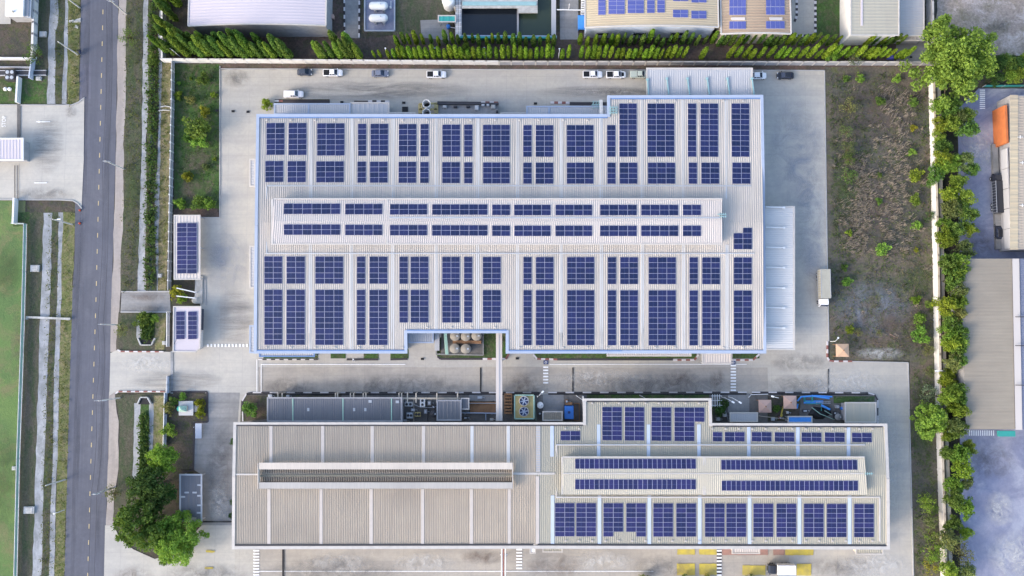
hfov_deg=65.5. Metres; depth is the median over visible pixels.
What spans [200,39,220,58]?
columnar tree
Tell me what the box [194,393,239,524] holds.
yard lane
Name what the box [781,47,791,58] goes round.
columnar tree
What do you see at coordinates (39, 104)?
kerb
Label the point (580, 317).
solar array
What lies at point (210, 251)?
driveway
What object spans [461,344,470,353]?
storage tank
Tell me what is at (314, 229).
solar array
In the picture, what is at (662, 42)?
columnar tree
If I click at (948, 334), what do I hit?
broadleaf tree
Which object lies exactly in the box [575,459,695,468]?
solar array
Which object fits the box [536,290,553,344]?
solar array
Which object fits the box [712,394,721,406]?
junction frame
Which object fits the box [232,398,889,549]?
factory
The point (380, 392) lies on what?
kerb
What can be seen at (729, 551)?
painted pad
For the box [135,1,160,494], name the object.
drain vegetation
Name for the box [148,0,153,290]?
drain water
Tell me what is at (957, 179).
broadleaf tree
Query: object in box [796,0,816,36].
kerb
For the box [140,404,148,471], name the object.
drain bed
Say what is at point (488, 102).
kerb
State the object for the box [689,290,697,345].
solar array
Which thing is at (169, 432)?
leafy shrub
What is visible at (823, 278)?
box truck
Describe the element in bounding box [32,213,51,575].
drain lining
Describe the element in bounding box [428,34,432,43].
columnar tree
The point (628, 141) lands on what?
solar array
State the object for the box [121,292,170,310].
bridge deck
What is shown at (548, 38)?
columnar tree
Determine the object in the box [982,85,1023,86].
fence
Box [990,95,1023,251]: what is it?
depot building
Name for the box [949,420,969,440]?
broadleaf tree
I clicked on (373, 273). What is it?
solar array
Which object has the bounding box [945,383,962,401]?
broadleaf tree
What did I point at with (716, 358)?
canopy
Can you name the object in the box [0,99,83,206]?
driveway
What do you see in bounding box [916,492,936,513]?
leafy shrub
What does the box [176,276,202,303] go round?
entrance frame
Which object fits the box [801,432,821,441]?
solar array
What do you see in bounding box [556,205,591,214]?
solar array
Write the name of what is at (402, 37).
columnar tree
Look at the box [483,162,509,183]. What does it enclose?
solar array
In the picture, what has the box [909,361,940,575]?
lot verge
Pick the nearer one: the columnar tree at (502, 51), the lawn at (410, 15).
the columnar tree at (502, 51)
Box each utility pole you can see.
[52,219,72,224]
[57,41,78,54]
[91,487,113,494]
[94,397,119,400]
[108,0,126,14]
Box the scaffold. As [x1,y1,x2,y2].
[609,106,617,114]
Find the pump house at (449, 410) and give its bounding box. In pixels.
[437,400,461,420]
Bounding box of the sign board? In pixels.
[193,423,201,437]
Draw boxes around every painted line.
[257,571,652,571]
[261,364,404,364]
[549,364,746,364]
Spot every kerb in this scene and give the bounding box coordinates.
[0,98,84,105]
[0,199,81,208]
[115,391,164,393]
[117,349,163,351]
[121,291,168,291]
[121,311,170,312]
[171,391,207,422]
[182,422,194,472]
[203,66,220,217]
[204,278,206,304]
[220,68,823,70]
[242,392,539,420]
[258,359,317,359]
[283,100,329,102]
[344,0,344,30]
[347,358,377,359]
[358,0,359,37]
[368,100,388,101]
[390,358,407,359]
[437,356,482,359]
[481,101,497,102]
[483,354,508,359]
[533,354,556,359]
[548,392,746,392]
[550,101,569,103]
[557,358,672,359]
[570,102,606,104]
[673,354,698,360]
[732,354,759,360]
[752,392,877,422]
[794,0,797,21]
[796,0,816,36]
[824,70,828,340]
[826,341,851,361]
[829,361,913,575]
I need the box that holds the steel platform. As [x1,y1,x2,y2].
[418,102,437,113]
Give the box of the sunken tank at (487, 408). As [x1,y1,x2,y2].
[470,402,495,412]
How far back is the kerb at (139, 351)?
209.01 m
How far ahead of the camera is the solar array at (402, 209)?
197.94 m
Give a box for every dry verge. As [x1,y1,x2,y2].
[153,396,165,450]
[155,313,165,349]
[158,1,170,290]
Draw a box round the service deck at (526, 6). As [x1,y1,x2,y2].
[462,0,537,12]
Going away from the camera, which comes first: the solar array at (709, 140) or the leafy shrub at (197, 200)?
the solar array at (709, 140)
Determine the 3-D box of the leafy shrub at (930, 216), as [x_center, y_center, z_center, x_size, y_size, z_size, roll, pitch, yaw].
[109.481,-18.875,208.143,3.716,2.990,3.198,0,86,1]
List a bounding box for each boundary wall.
[0,57,30,60]
[0,66,29,68]
[28,57,35,79]
[31,0,38,58]
[160,58,497,64]
[161,0,165,57]
[179,63,925,69]
[402,399,403,421]
[498,61,938,65]
[926,0,933,44]
[928,82,946,575]
[935,87,952,563]
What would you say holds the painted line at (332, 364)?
on the yard at (794, 142)
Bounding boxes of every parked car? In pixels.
[297,67,311,75]
[372,69,388,77]
[753,71,765,79]
[776,71,793,79]
[993,225,1002,238]
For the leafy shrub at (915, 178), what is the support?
on the ground at (14, 38)
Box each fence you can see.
[11,223,26,575]
[163,393,167,445]
[166,312,169,346]
[167,60,174,289]
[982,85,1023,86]
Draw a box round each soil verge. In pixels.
[18,212,44,575]
[32,0,49,87]
[113,393,171,553]
[116,312,162,350]
[120,0,142,290]
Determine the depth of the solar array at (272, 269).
200.24 m
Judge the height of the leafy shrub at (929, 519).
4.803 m
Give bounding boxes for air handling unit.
[405,402,412,405]
[406,412,412,417]
[415,412,420,416]
[420,398,425,406]
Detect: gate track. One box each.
[14,165,14,197]
[17,105,19,137]
[17,165,17,198]
[171,351,172,393]
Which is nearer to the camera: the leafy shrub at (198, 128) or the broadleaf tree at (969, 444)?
the broadleaf tree at (969, 444)
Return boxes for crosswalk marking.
[207,344,247,346]
[253,550,258,575]
[516,549,521,568]
[543,366,547,383]
[717,550,721,575]
[731,365,735,390]
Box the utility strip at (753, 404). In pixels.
[240,394,876,422]
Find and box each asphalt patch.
[75,207,81,255]
[79,64,91,98]
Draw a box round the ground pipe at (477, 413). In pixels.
[462,412,495,419]
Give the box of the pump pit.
[402,107,407,111]
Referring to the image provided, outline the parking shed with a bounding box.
[179,473,204,521]
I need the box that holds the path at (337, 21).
[330,0,342,43]
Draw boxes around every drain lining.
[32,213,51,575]
[47,0,58,103]
[132,403,140,478]
[136,325,141,344]
[138,0,148,290]
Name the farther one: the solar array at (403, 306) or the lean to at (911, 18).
the lean to at (911, 18)
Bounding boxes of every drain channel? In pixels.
[246,393,539,394]
[282,549,283,575]
[548,393,746,394]
[572,367,573,391]
[752,393,867,394]
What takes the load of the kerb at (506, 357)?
on the ground at (14, 38)
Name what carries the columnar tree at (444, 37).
on the ground at (14, 38)
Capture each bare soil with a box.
[272,395,341,396]
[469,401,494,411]
[768,396,800,421]
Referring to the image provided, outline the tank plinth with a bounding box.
[436,333,483,355]
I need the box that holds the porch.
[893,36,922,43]
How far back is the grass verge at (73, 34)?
214.84 m
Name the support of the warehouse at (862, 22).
on the ground at (14, 38)
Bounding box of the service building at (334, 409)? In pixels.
[267,397,401,421]
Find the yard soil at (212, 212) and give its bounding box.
[174,208,218,216]
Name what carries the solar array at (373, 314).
on the factory at (729, 209)
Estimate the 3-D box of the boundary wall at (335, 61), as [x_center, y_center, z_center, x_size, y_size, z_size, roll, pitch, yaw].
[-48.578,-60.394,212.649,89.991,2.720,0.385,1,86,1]
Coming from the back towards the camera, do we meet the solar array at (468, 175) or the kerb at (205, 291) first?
the kerb at (205, 291)
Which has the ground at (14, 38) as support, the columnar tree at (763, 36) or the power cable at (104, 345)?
the columnar tree at (763, 36)
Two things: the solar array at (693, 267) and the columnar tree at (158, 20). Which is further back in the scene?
the columnar tree at (158, 20)
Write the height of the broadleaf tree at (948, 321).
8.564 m
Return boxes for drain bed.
[41,212,58,575]
[55,0,64,103]
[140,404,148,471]
[141,322,154,337]
[145,0,158,290]
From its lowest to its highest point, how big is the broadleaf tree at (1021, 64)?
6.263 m
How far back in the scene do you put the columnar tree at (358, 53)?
207.63 m
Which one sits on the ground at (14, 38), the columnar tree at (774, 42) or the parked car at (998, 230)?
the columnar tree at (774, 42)
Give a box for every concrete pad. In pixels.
[420,20,448,39]
[469,395,495,400]
[543,394,563,413]
[728,394,748,412]
[896,36,926,60]
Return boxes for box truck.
[767,562,795,575]
[816,269,830,306]
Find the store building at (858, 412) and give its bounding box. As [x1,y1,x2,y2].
[841,402,876,422]
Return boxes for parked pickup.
[284,90,303,97]
[323,68,342,76]
[427,71,445,78]
[583,70,601,78]
[606,70,625,78]
[630,70,645,78]
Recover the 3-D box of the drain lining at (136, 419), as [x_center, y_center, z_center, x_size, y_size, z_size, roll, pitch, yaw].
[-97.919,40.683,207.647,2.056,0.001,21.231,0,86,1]
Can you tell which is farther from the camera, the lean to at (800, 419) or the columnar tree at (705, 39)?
the columnar tree at (705, 39)
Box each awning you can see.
[249,159,255,186]
[249,246,254,287]
[249,325,253,352]
[542,549,562,551]
[731,549,759,553]
[852,549,883,554]
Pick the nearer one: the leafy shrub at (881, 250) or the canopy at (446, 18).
the leafy shrub at (881, 250)
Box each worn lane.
[255,549,788,575]
[258,367,767,392]
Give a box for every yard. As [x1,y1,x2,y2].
[220,70,912,575]
[364,0,394,31]
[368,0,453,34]
[958,88,1023,260]
[960,429,1023,575]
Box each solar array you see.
[176,311,184,338]
[177,223,196,273]
[188,311,196,338]
[264,256,281,283]
[264,290,281,344]
[265,161,282,181]
[266,123,284,154]
[284,203,339,213]
[284,224,339,234]
[286,256,304,283]
[286,290,304,344]
[287,161,305,181]
[288,123,306,154]
[315,256,342,283]
[315,290,342,344]
[316,161,343,182]
[317,123,344,155]
[345,204,381,214]
[345,225,381,234]
[357,161,365,182]
[357,257,364,283]
[357,290,364,344]
[358,124,365,155]
[369,257,387,283]
[369,290,387,344]
[370,124,387,155]
[370,162,387,182]
[390,204,426,214]
[390,225,426,234]
[398,162,415,182]
[399,124,416,156]
[399,257,407,283]
[399,290,407,322]
[411,257,427,283]
[411,290,427,322]
[420,124,428,156]
[420,162,428,182]
[432,204,486,214]
[432,225,486,235]
[442,124,459,156]
[442,162,459,182]
[442,257,459,283]
[442,290,459,322]
[464,124,472,156]
[464,162,471,182]
[464,257,471,283]
[464,290,471,322]
[483,125,509,156]
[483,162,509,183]
[483,257,500,283]
[483,290,500,322]
[492,205,509,214]
[492,225,509,235]
[514,205,550,214]
[514,226,550,235]
[523,125,531,156]
[523,163,531,183]
[523,257,531,283]
[523,290,531,344]
[536,125,552,156]
[536,163,552,183]
[536,257,553,283]
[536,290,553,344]
[555,503,574,535]
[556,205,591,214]
[556,226,591,235]
[561,431,579,439]
[567,125,593,156]
[567,163,593,183]
[567,257,593,283]
[567,290,593,344]
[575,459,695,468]
[575,479,695,488]
[576,503,595,535]
[598,0,605,14]
[600,205,636,214]
[600,226,636,235]
[602,407,621,439]
[603,503,622,536]
[607,125,614,156]
[607,163,615,183]
[608,0,624,13]
[608,257,615,283]
[608,290,615,344]
[619,103,636,156]
[620,163,636,183]
[620,257,637,283]
[620,290,637,344]
[625,407,643,440]
[626,503,645,536]
[628,0,643,12]
[641,205,677,214]
[641,226,677,235]
[647,0,654,12]
[647,103,673,156]
[648,163,674,183]
[649,257,675,283]
[649,290,675,344]
[651,407,670,440]
[653,503,672,536]
[657,0,664,12]
[673,10,687,17]
[674,407,703,440]
[676,503,695,536]
[683,205,700,214]
[683,226,700,235]
[688,103,695,156]
[689,163,696,183]
[689,257,697,283]
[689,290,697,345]
[691,0,706,2]
[691,11,706,18]
[700,103,717,156]
[701,163,718,183]
[702,257,719,283]
[702,290,719,345]
[705,503,724,536]
[713,432,721,440]
[721,460,856,469]
[721,481,857,490]
[725,432,744,441]
[726,503,745,536]
[729,0,745,14]
[729,21,745,28]
[731,103,748,156]
[732,163,749,183]
[734,228,751,248]
[734,257,751,283]
[734,290,751,345]
[752,432,771,441]
[753,504,772,536]
[766,0,784,14]
[766,21,784,28]
[774,432,794,441]
[776,504,795,536]
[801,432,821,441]
[804,504,823,536]
[825,432,844,441]
[827,504,846,536]
[852,433,871,441]
[854,504,873,536]
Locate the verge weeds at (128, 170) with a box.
[38,0,170,575]
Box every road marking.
[87,13,102,575]
[969,430,993,435]
[980,90,984,108]
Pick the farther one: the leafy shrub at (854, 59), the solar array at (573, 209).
the leafy shrub at (854, 59)
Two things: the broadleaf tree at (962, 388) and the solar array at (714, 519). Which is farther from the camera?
the broadleaf tree at (962, 388)
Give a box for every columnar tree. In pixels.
[146,34,169,53]
[152,14,166,28]
[153,0,178,21]
[153,23,168,38]
[156,38,177,55]
[163,21,173,28]
[166,27,177,39]
[166,35,191,56]
[166,37,183,53]
[169,0,182,7]
[171,27,190,40]
[174,33,196,54]
[184,31,191,40]
[188,41,206,57]
[190,34,211,56]
[193,31,203,38]
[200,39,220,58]
[206,36,225,56]
[210,31,226,46]
[216,40,233,57]
[217,31,239,56]
[225,28,235,38]
[227,36,248,58]
[233,29,249,41]
[235,34,256,57]
[248,41,264,58]
[249,32,262,45]
[256,40,270,57]
[262,41,277,58]
[266,33,274,41]
[268,38,285,57]
[275,38,293,58]
[310,40,322,58]
[314,41,328,58]
[322,41,335,58]
[327,30,337,41]
[331,41,344,58]
[337,38,350,58]
[340,31,353,44]
[341,36,354,57]
[351,43,362,59]
[385,49,390,58]
[391,49,397,58]
[393,35,400,46]
[395,46,401,57]
[399,32,406,43]
[399,45,407,58]
[406,33,411,44]
[406,46,413,58]
[411,30,419,44]
[412,47,418,58]
[417,45,423,58]
[420,33,424,44]
[423,47,429,58]
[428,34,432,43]
[429,44,436,58]
[435,46,441,57]
[436,36,440,46]
[441,29,448,43]
[442,48,447,59]
[446,44,453,58]
[449,32,454,43]
[452,44,458,58]
[456,34,460,44]
[458,47,463,58]
[462,42,471,57]
[463,33,467,42]
[465,48,470,59]
[471,33,474,43]
[471,46,476,58]
[476,34,480,45]
[476,46,482,58]
[482,47,486,57]
[484,36,488,45]
[487,44,492,58]
[490,33,494,43]
[494,46,498,58]
[496,32,500,43]
[499,44,505,58]
[502,31,507,44]
[506,45,510,58]
[510,33,515,46]
[512,43,516,57]
[517,32,522,45]
[517,46,523,59]
[523,37,527,46]
[523,46,527,58]
[528,48,532,58]
[530,35,536,46]
[534,47,538,58]
[538,36,541,45]
[539,46,543,57]
[544,43,550,58]
[545,34,550,43]
[550,46,554,57]
[551,33,556,45]
[559,49,564,58]
[566,44,570,58]
[577,33,582,44]
[578,45,584,57]
[584,36,589,46]
[585,46,590,58]
[590,44,596,58]
[592,34,598,44]
[595,45,601,58]
[599,33,606,45]
[602,44,608,57]
[608,33,613,45]
[608,45,613,57]
[613,33,620,46]
[614,48,619,58]
[619,47,625,58]
[621,32,626,44]
[625,48,631,59]
[627,35,632,45]
[631,48,637,58]
[636,46,642,57]
[638,34,646,45]
[641,49,648,59]
[646,29,654,42]
[647,45,654,58]
[652,47,659,58]
[653,34,659,45]
[658,48,664,58]
[659,37,665,46]
[664,46,671,58]
[666,35,672,45]
[668,45,677,57]
[672,32,678,43]
[675,46,682,57]
[679,30,688,44]
[681,46,688,57]
[687,32,694,44]
[693,35,701,45]
[698,46,708,59]
[702,35,708,44]
[709,30,718,43]
[716,35,723,46]
[721,35,730,45]
[726,45,736,58]
[728,34,737,45]
[734,46,743,57]
[735,34,745,46]
[742,35,749,44]
[742,45,752,57]
[747,48,757,59]
[756,34,766,43]
[757,46,767,57]
[763,34,774,46]
[766,45,776,58]
[770,36,778,47]
[774,46,786,58]
[776,35,786,45]
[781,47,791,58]
[785,32,796,45]
[789,47,800,58]
[791,34,802,45]
[797,46,809,58]
[798,34,808,46]
[804,32,816,45]
[806,43,820,57]
[811,32,822,43]
[814,49,823,58]
[818,34,829,45]
[821,43,837,58]
[825,34,837,45]
[831,44,843,54]
[833,35,842,43]
[838,46,850,58]
[844,46,857,58]
[851,45,867,57]
[860,46,874,58]
[862,36,876,46]
[866,47,880,59]
[872,46,887,58]
[876,37,888,46]
[880,48,891,57]
[882,37,893,46]
[886,48,897,57]
[890,33,902,43]
[894,48,907,59]
[896,34,908,44]
[900,46,916,59]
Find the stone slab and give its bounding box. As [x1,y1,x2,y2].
[69,18,80,28]
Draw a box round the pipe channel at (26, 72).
[0,70,46,75]
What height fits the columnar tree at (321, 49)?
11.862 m
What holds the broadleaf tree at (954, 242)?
on the ground at (14, 38)
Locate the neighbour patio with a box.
[0,0,10,23]
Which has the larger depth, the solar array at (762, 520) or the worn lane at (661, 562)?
the worn lane at (661, 562)
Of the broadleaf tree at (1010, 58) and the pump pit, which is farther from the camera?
the pump pit
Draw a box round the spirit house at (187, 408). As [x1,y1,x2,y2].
[177,401,198,414]
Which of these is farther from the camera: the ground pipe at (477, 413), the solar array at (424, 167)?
the ground pipe at (477, 413)
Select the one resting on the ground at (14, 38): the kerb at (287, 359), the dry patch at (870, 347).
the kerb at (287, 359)
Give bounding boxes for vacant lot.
[825,67,933,360]
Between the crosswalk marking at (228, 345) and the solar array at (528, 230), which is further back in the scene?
the crosswalk marking at (228, 345)
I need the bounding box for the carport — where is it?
[174,215,203,279]
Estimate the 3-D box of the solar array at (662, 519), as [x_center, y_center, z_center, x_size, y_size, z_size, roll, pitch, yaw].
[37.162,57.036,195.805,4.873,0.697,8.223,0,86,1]
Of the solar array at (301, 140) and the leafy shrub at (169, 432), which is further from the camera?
the leafy shrub at (169, 432)
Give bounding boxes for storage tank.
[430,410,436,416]
[450,333,460,340]
[450,344,459,352]
[461,333,470,340]
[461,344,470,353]
[471,333,481,340]
[537,402,542,408]
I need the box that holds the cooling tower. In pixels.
[514,394,534,418]
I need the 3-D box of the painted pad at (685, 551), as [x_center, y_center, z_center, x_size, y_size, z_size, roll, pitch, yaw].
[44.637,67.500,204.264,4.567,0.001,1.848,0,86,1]
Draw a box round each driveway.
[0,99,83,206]
[104,525,234,575]
[109,344,266,395]
[200,218,219,351]
[345,0,357,37]
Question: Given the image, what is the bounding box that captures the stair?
[581,0,583,14]
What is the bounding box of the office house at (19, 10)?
[5,0,32,21]
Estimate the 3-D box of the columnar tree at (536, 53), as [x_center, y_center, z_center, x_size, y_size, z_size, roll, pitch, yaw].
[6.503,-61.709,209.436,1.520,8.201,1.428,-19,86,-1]
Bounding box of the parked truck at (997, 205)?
[989,174,1004,213]
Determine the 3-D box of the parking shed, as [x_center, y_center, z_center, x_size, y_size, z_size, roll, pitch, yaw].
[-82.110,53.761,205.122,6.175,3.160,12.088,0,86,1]
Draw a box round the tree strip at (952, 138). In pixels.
[938,80,959,571]
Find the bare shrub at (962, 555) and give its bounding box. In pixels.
[949,541,976,566]
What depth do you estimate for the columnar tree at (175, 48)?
208.79 m
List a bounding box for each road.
[64,0,118,575]
[791,0,813,34]
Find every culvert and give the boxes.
[137,338,155,345]
[137,397,151,404]
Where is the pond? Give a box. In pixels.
[455,0,556,40]
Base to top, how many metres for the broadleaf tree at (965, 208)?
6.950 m
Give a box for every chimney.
[422,100,430,108]
[422,109,430,113]
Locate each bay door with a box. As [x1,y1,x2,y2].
[1001,148,1008,169]
[1001,168,1009,188]
[1003,188,1009,208]
[1003,208,1009,228]
[1004,229,1009,248]
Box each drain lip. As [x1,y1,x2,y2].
[49,212,62,575]
[62,0,67,103]
[149,403,153,449]
[154,11,161,290]
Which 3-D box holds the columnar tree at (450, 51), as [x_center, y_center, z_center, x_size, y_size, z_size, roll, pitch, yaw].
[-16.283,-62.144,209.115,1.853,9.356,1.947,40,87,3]
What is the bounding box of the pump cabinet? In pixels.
[435,333,440,350]
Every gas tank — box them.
[369,2,387,12]
[369,14,387,24]
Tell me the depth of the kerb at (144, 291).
210.09 m
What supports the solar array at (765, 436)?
on the factory at (402, 485)
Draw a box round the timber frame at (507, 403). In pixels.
[504,393,511,413]
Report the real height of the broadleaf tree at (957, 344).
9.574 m
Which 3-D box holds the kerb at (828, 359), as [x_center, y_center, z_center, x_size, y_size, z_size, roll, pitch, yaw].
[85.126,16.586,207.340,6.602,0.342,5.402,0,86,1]
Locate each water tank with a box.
[442,0,455,11]
[564,402,573,418]
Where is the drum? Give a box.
[833,413,841,419]
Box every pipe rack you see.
[277,392,459,402]
[444,333,447,353]
[453,340,480,343]
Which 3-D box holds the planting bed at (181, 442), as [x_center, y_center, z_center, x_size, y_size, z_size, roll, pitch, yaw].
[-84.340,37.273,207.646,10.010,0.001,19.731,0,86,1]
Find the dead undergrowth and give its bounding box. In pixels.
[142,0,932,359]
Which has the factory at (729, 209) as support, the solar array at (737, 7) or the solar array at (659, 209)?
the solar array at (659, 209)
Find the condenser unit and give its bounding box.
[5,70,16,81]
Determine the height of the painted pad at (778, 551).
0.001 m
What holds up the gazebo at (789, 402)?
on the ground at (14, 38)
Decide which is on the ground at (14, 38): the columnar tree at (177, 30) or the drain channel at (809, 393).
the columnar tree at (177, 30)
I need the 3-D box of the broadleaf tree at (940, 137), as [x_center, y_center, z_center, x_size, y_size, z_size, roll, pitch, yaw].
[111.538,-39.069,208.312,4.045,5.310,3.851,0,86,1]
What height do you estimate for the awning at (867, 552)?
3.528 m
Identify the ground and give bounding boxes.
[0,0,1023,575]
[717,549,721,573]
[936,0,1023,55]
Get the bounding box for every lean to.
[461,398,468,409]
[785,416,812,422]
[894,0,924,36]
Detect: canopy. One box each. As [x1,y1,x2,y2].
[259,354,316,356]
[274,103,350,113]
[350,102,389,113]
[387,112,415,113]
[408,333,433,342]
[438,15,455,24]
[500,112,525,113]
[526,106,606,113]
[542,411,562,420]
[607,354,691,355]
[645,68,754,94]
[700,354,731,363]
[728,412,757,421]
[765,206,794,349]
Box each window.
[201,309,203,329]
[596,33,682,34]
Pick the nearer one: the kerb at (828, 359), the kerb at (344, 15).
the kerb at (828, 359)
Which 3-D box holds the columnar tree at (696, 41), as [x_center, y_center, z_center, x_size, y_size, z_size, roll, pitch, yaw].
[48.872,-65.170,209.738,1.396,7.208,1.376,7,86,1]
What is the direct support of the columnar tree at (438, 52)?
on the ground at (14, 38)
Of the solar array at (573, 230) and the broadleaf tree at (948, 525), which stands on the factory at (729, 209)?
the solar array at (573, 230)
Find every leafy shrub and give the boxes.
[22,44,43,65]
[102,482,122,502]
[113,320,127,337]
[118,28,139,45]
[132,311,149,326]
[146,51,159,65]
[149,314,159,324]
[159,423,177,436]
[162,401,174,416]
[169,284,183,300]
[169,396,177,405]
[172,197,185,209]
[173,91,181,99]
[176,292,187,303]
[178,392,186,400]
[181,171,193,181]
[182,116,211,139]
[182,133,192,142]
[184,95,195,104]
[189,136,208,147]
[190,194,203,210]
[194,398,205,407]
[195,71,209,84]
[195,408,205,418]
[200,106,209,117]
[200,163,209,170]
[201,196,216,209]
[242,401,257,417]
[261,98,272,110]
[712,404,725,417]
[718,398,728,409]
[773,405,781,412]
[837,124,852,136]
[838,96,859,118]
[838,167,857,184]
[840,140,857,156]
[841,264,848,271]
[842,277,853,286]
[843,75,850,81]
[843,152,854,164]
[844,229,851,236]
[845,324,854,333]
[846,53,863,66]
[855,72,864,83]
[875,96,885,105]
[875,197,882,205]
[875,242,891,255]
[891,73,901,82]
[908,95,918,107]
[908,148,916,155]
[908,168,924,182]
[909,192,920,205]
[909,295,921,304]
[910,124,917,131]
[910,220,922,229]
[910,324,930,343]
[913,312,926,327]
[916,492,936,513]
[918,383,936,401]
[919,398,941,421]
[922,344,935,356]
[922,528,938,542]
[922,537,946,563]
[922,557,939,575]
[923,211,934,221]
[923,365,935,376]
[923,514,938,529]
[924,300,932,308]
[927,502,938,516]
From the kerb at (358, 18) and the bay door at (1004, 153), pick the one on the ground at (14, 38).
the kerb at (358, 18)
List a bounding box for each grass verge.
[54,212,74,575]
[67,0,80,103]
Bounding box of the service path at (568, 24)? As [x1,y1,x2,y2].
[560,0,577,38]
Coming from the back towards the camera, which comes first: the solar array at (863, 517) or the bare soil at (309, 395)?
the bare soil at (309, 395)
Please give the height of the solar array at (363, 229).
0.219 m
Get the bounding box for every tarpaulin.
[578,15,584,29]
[808,406,830,418]
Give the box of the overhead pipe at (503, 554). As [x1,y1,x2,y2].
[500,549,506,575]
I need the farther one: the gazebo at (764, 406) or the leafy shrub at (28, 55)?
the leafy shrub at (28, 55)
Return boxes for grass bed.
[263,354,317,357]
[331,354,345,357]
[364,354,378,357]
[390,349,408,357]
[437,333,506,357]
[534,354,696,357]
[587,395,708,397]
[733,354,758,357]
[834,396,874,402]
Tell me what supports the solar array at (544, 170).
on the factory at (729, 209)
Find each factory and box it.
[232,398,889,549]
[254,95,765,353]
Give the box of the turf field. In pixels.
[0,201,25,575]
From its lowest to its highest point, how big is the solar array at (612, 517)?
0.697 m
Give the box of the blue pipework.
[797,395,831,409]
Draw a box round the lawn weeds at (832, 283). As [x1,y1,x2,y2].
[174,65,938,573]
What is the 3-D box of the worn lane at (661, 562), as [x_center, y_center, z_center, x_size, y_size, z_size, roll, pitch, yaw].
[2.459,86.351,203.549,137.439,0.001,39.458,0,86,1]
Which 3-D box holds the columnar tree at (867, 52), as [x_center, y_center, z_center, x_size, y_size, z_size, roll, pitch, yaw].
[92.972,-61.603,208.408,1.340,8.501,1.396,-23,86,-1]
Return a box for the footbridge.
[25,316,70,319]
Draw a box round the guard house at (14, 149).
[0,138,28,161]
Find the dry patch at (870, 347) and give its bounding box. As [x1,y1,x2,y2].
[853,336,906,356]
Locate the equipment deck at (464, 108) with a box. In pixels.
[437,102,498,113]
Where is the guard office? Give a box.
[172,306,203,351]
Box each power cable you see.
[88,7,106,575]
[94,0,111,569]
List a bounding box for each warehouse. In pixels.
[187,0,332,36]
[584,0,718,37]
[715,0,791,43]
[840,0,899,44]
[951,259,1023,436]
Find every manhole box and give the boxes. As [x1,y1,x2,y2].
[23,506,34,513]
[30,265,39,271]
[39,31,46,36]
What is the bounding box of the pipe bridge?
[557,4,583,10]
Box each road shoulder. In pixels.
[106,393,118,524]
[110,293,119,351]
[111,0,125,298]
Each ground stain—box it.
[839,178,857,203]
[853,556,895,571]
[970,140,986,158]
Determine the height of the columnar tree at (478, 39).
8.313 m
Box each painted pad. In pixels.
[677,549,694,554]
[677,564,694,574]
[699,549,716,554]
[699,564,716,574]
[722,549,767,554]
[742,565,765,574]
[773,549,784,554]
[785,549,813,554]
[797,564,810,575]
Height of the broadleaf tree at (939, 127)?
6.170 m
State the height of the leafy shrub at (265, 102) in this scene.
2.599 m
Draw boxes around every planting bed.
[170,393,206,468]
[241,395,267,420]
[275,99,329,102]
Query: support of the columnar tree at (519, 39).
on the ground at (14, 38)
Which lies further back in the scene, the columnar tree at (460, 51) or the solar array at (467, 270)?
the columnar tree at (460, 51)
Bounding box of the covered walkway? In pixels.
[496,333,502,420]
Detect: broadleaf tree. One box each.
[110,499,170,552]
[125,465,174,517]
[144,443,179,477]
[146,509,209,566]
[158,557,172,565]
[162,484,176,505]
[825,53,838,60]
[898,13,998,112]
[909,403,949,440]
[926,165,945,187]
[928,98,950,114]
[931,116,948,132]
[931,131,946,143]
[931,296,956,317]
[932,139,953,152]
[932,149,954,167]
[932,155,953,176]
[934,224,955,247]
[935,215,952,230]
[935,387,956,405]
[935,529,963,551]
[936,325,957,342]
[937,253,958,269]
[937,368,958,386]
[938,184,960,203]
[938,427,950,441]
[938,560,958,575]
[939,445,953,459]
[940,196,964,219]
[940,310,962,329]
[940,336,962,351]
[941,96,963,118]
[941,231,959,248]
[941,267,964,291]
[941,353,962,372]
[941,489,966,508]
[942,476,964,493]
[942,514,961,530]
[943,114,962,131]
[943,383,969,404]
[944,402,963,416]
[945,334,969,351]
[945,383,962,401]
[945,417,964,433]
[946,262,971,281]
[946,280,970,297]
[947,355,968,368]
[948,173,969,190]
[948,221,965,237]
[948,253,971,267]
[948,443,972,463]
[949,154,963,171]
[949,292,968,311]
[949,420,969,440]
[950,239,976,258]
[950,307,966,321]
[950,344,966,354]
[950,458,974,479]
[951,109,969,126]
[951,403,971,418]
[952,392,967,406]
[953,151,974,171]
[953,200,969,216]
[953,496,974,521]
[954,117,980,136]
[955,324,969,339]
[956,475,974,489]
[957,189,978,205]
[957,561,976,575]
[958,206,980,225]
[959,524,974,540]
[960,107,977,122]
[960,222,980,237]
[960,439,978,455]
[964,163,980,175]
[986,72,1004,87]
[992,54,1007,71]
[1001,52,1020,70]
[1002,69,1019,83]
[1010,54,1023,69]
[1012,67,1023,83]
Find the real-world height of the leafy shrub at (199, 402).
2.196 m
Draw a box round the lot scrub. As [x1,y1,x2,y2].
[827,72,933,358]
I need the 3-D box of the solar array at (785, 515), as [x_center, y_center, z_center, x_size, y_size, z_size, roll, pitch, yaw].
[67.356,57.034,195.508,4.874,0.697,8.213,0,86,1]
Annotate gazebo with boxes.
[757,400,771,412]
[782,396,796,408]
[833,344,848,356]
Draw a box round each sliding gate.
[12,198,17,224]
[15,76,21,103]
[166,376,169,392]
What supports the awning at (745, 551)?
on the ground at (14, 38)
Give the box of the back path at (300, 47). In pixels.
[166,32,927,60]
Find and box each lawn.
[0,79,46,103]
[13,212,29,226]
[174,64,218,208]
[817,0,839,35]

